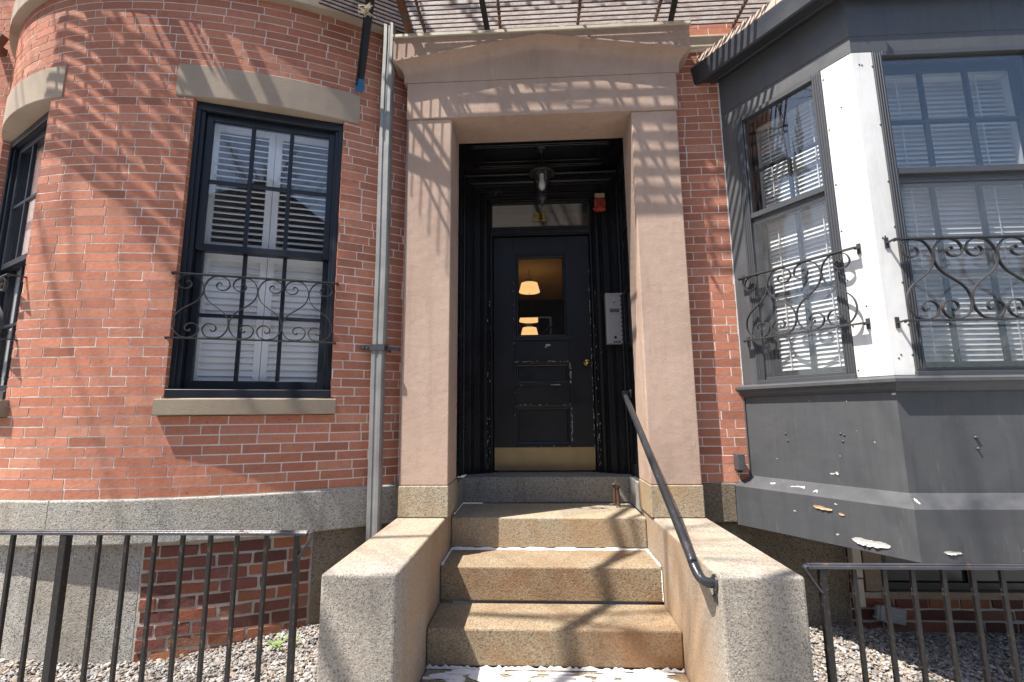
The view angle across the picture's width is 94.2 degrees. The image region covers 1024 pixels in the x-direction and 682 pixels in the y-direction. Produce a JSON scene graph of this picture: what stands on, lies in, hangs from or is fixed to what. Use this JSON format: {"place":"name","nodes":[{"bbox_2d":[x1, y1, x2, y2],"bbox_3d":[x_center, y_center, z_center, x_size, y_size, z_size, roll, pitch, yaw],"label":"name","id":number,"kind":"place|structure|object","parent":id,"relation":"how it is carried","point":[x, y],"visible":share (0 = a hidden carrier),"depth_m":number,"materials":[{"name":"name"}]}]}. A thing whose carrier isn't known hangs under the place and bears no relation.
{"place":"outdoors","nodes":[
{"label":"outdoors","id":0,"kind":"place"},
{"bbox_2d":[521,323,537,334],"bbox_3d":[0.400,-0.761,11.080,0.410,1.310,0.410,-1,-9,3],"label":"hall lamp","id":1,"kind":"object","parent":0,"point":[529,330],"visible":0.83,"depth_m":10.85,"materials":[{"name":"yellow fabric"}]},
{"bbox_2d":[439,548,667,672],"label":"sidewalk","id":2,"kind":"structure","parent":0,"point":[566,602],"depth_m":3.82,"materials":[{"name":"grey concrete"}]},
{"bbox_2d":[0,0,14,157],"bbox_3d":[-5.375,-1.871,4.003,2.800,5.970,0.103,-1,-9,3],"label":"neighbouring house","id":3,"kind":"structure","parent":2,"relation":"on","point":[8,61],"depth_m":3.96,"materials":[{"name":"red brick"}]},
{"bbox_2d":[0,33,8,56],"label":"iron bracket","id":4,"kind":"object","parent":3,"relation":"attached to","point":[4,40],"visible":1,"depth_m":3.55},
{"bbox_2d":[0,0,1023,666],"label":"brick house","id":5,"kind":"structure","parent":2,"relation":"on","point":[148,146],"depth_m":3.12,"materials":[{"name":"brick"}]},
{"bbox_2d":[0,273,26,340],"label":"window guard","id":6,"kind":"object","parent":5,"relation":"attached to","point":[3,286],"visible":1,"depth_m":2.94,"materials":[{"name":"metal"}]},
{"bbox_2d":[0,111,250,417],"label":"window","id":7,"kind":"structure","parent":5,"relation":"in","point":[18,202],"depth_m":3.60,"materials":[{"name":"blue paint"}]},
{"bbox_2d":[164,271,338,344],"bbox_3d":[-1.661,-0.204,3.103,0.990,0.470,0.074,2,-9,-17],"label":"window guard","id":8,"kind":"object","parent":5,"relation":"attached to","point":[245,289],"visible":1,"depth_m":3.06,"materials":[{"name":"metal"}]},
{"bbox_2d":[164,101,342,415],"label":"window","id":9,"kind":"structure","parent":5,"relation":"in","point":[291,214],"depth_m":3.30,"materials":[{"name":"blue paint"}]},
{"bbox_2d":[360,22,399,540],"bbox_3d":[-0.922,-1.639,3.554,0.248,7.250,0.143,7,-11,-39],"label":"downspout","id":10,"kind":"object","parent":5,"relation":"attached to","point":[378,348],"visible":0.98,"depth_m":3.31,"materials":[{"name":"metal"}]},
{"bbox_2d":[319,0,770,92],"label":"fire escape","id":11,"kind":"object","parent":5,"relation":"attached to","point":[415,16],"visible":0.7,"depth_m":3.53,"materials":[{"name":"metal"}]},
{"bbox_2d":[358,3,375,18],"bbox_3d":[-0.997,-2.263,3.255,0.114,0.092,0.066,-1,-9,3],"label":"twine","id":12,"kind":"object","parent":11,"relation":"attached to","point":[367,6],"visible":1,"depth_m":3.24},
{"bbox_2d":[733,453,745,472],"bbox_3d":[1.515,0.813,3.164,0.048,0.123,0.069,-1,-9,3],"label":"junction box","id":13,"kind":"object","parent":5,"relation":"attached to","point":[739,463],"visible":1,"depth_m":3.14,"materials":[{"name":"grey paint"}]},
{"bbox_2d":[847,547,865,606],"bbox_3d":[2.212,1.429,3.064,0.056,0.522,0.051,-1,-9,3],"label":"cable cover","id":14,"kind":"object","parent":5,"relation":"attached to","point":[854,555],"visible":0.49,"depth_m":3.04,"materials":[{"name":"grey metal"}]},
{"bbox_2d":[690,0,1023,562],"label":"bay window","id":15,"kind":"structure","parent":5,"relation":"attached to","point":[869,126],"depth_m":2.82,"materials":[{"name":"grey paint"}]},
{"bbox_2d":[735,71,859,384],"bbox_3d":[1.919,-0.682,3.152,0.335,1.932,0.593,5,-10,-30],"label":"window","id":16,"kind":"structure","parent":15,"relation":"in","point":[769,213],"depth_m":3.18,"materials":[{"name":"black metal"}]},
{"bbox_2d":[737,243,870,345],"bbox_3d":[1.778,-0.265,2.975,0.060,0.495,0.738,5,-10,-30],"label":"window guard","id":17,"kind":"object","parent":15,"relation":"attached to","point":[821,277],"visible":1,"depth_m":2.93,"materials":[{"name":"metal"}]},
{"bbox_2d":[871,45,1023,375],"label":"window","id":18,"kind":"structure","parent":15,"relation":"in","point":[1000,100],"depth_m":2.79,"materials":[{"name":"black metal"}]},
{"bbox_2d":[884,234,1023,327],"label":"window guard","id":19,"kind":"object","parent":15,"relation":"attached to","point":[996,249],"visible":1,"depth_m":2.54,"materials":[{"name":"metal"}]},
{"bbox_2d":[873,604,906,625],"bbox_3d":[2.392,1.733,3.009,0.195,0.116,0.032,-1,-9,3],"label":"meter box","id":20,"kind":"object","parent":5,"relation":"attached to","point":[898,615],"visible":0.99,"depth_m":3.00,"materials":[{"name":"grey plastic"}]},
{"bbox_2d":[881,554,1023,590],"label":"basement window","id":21,"kind":"structure","parent":5,"relation":"in","point":[987,580],"depth_m":3.09,"materials":[{"name":"black paint"}]},
{"bbox_2d":[317,470,813,681],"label":"granite stoop","id":22,"kind":"object","parent":2,"relation":"on","point":[390,610],"visible":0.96,"depth_m":2.50,"materials":[{"name":"beige stone"}]},
{"bbox_2d":[392,20,704,517],"bbox_3d":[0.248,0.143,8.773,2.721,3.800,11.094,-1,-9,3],"label":"entrance portico","id":23,"kind":"structure","parent":22,"relation":"on","point":[487,387],"depth_m":3.59,"materials":[{"name":"beige stone"}]},
{"bbox_2d":[519,293,537,322],"bbox_3d":[0.373,-0.980,10.254,0.450,1.130,0.450,-1,-9,3],"label":"hall lamp","id":24,"kind":"object","parent":23,"relation":"hanging from","point":[529,320],"visible":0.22,"depth_m":10.08,"materials":[{"name":"brown fabric"}]},
{"bbox_2d":[519,279,539,294],"bbox_3d":[0.373,-1.299,10.253,0.450,0.500,0.450,-1,-9,3],"label":"hall lamp","id":25,"kind":"object","parent":23,"relation":"hanging from","point":[528,286],"visible":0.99,"depth_m":10.09,"materials":[{"name":"brown fabric"}]},
{"bbox_2d":[519,299,563,334],"bbox_3d":[0.077,0.456,6.299,2.400,2.030,0.100,-1,-9,3],"label":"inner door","id":26,"kind":"structure","parent":23,"relation":"in","point":[549,312],"depth_m":6.37,"materials":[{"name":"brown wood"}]},
{"bbox_2d":[529,146,554,206],"bbox_3d":[0.254,-1.395,4.064,0.224,0.530,0.224,-1,-9,3],"label":"porch lantern","id":27,"kind":"object","parent":23,"relation":"hanging from","point":[541,173],"visible":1,"depth_m":4.03,"materials":[{"name":"black metal"}]},
{"bbox_2d":[493,235,595,470],"bbox_3d":[0.280,0.074,4.326,0.895,2.154,0.106,-1,-9,3],"label":"door","id":28,"kind":"structure","parent":23,"relation":"in","point":[544,420],"depth_m":4.31,"materials":[{"name":"black paint"}]},
{"bbox_2d":[593,193,605,211],"bbox_3d":[0.806,-1.284,4.403,0.117,0.170,0.052,-1,-9,3],"label":"fire alarm","id":29,"kind":"object","parent":23,"relation":"attached to","point":[599,202],"visible":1,"depth_m":4.38,"materials":[{"name":"red plastic"}]},
{"bbox_2d":[604,293,622,344],"bbox_3d":[0.895,-0.193,4.164,0.156,0.448,0.073,-1,-9,3],"label":"intercom","id":30,"kind":"object","parent":23,"relation":"attached to","point":[613,320],"visible":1,"depth_m":4.14,"materials":[{"name":"metal"}]},
{"bbox_2d":[612,483,620,507],"bbox_3d":[0.814,1.199,3.705,0.045,0.163,0.167,0,-9,-1],"label":"boot scraper","id":31,"kind":"object","parent":22,"relation":"on","point":[616,487],"visible":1,"depth_m":3.65,"materials":[{"name":"metal"}]},
{"bbox_2d":[621,389,718,603],"bbox_3d":[0.847,0.737,2.844,0.095,0.974,1.630,-1,-9,3],"label":"handrail","id":32,"kind":"object","parent":22,"relation":"attached to","point":[701,578],"visible":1,"depth_m":2.35,"materials":[{"name":"black metal"}]},
{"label":"soil","id":33,"kind":"structure","parent":2,"relation":"on","visible":0},
{"bbox_2d":[0,529,313,681],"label":"iron fence","id":34,"kind":"object","parent":33,"relation":"on","point":[56,610],"visible":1,"depth_m":2.12,"materials":[{"name":"black metal"}]},
{"bbox_2d":[0,624,318,681],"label":"gravel","id":35,"kind":"structure","parent":33,"relation":"on","point":[273,662],"depth_m":2.57,"materials":[{"name":"grey gravel"}]},
{"bbox_2d":[268,633,301,649],"bbox_3d":[-1.294,1.726,2.706,0.214,0.070,0.146,-1,-9,3],"label":"weed","id":36,"kind":"object","parent":35,"relation":"on","point":[279,641],"visible":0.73,"depth_m":2.70,"materials":[{"name":"green plant"}]},
{"bbox_2d":[802,563,1023,681],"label":"iron fence","id":37,"kind":"object","parent":33,"relation":"on","point":[821,587],"visible":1,"depth_m":1.96,"materials":[{"name":"black metal"}]},
{"bbox_2d":[809,624,1023,681],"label":"gravel","id":38,"kind":"structure","parent":33,"relation":"on","point":[878,656],"depth_m":2.68,"materials":[{"name":"grey gravel"}]}
]}

